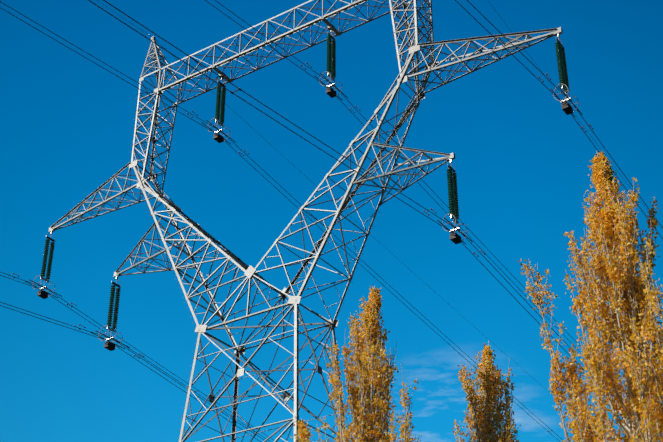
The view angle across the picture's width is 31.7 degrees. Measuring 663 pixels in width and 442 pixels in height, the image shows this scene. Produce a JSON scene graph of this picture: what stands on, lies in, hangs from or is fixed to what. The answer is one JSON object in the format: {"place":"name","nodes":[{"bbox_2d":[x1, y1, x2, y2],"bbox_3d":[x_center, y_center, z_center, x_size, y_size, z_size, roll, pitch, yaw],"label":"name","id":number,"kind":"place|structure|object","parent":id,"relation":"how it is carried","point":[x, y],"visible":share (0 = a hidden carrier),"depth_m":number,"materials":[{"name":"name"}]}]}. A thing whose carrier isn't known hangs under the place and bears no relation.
{"place":"outdoors","nodes":[
{"label":"outdoors","id":0,"kind":"place"},
{"bbox_2d":[0,0,662,441],"label":"sky","id":1,"kind":"structure","parent":0,"point":[67,122],"materials":[{"name":"blue"}]},
{"bbox_3d":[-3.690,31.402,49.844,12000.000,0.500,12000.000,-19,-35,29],"label":"ground","id":2,"kind":"structure","parent":0,"visible":0},
{"bbox_2d":[290,418,313,441],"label":"poplar tree","id":3,"kind":"object","parent":2,"relation":"on","point":[304,434],"visible":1,"depth_m":45.66,"materials":[{"name":"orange plant"}]},
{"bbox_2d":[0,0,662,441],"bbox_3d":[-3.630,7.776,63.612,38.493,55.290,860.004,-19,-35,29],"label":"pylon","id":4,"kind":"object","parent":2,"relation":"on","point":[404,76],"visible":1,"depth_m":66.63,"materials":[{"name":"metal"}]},
{"bbox_2d":[314,285,420,441],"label":"poplar tree","id":5,"kind":"object","parent":2,"relation":"on","point":[372,391],"visible":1,"depth_m":47.33,"materials":[{"name":"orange plant"}]},
{"bbox_2d":[452,340,520,441],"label":"poplar tree","id":6,"kind":"object","parent":2,"relation":"on","point":[486,426],"visible":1,"depth_m":50.81,"materials":[{"name":"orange plant"}]},
{"bbox_2d":[518,151,662,441],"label":"poplar tree","id":7,"kind":"object","parent":2,"relation":"on","point":[630,327],"visible":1,"depth_m":41.48,"materials":[{"name":"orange plant"}]}
]}

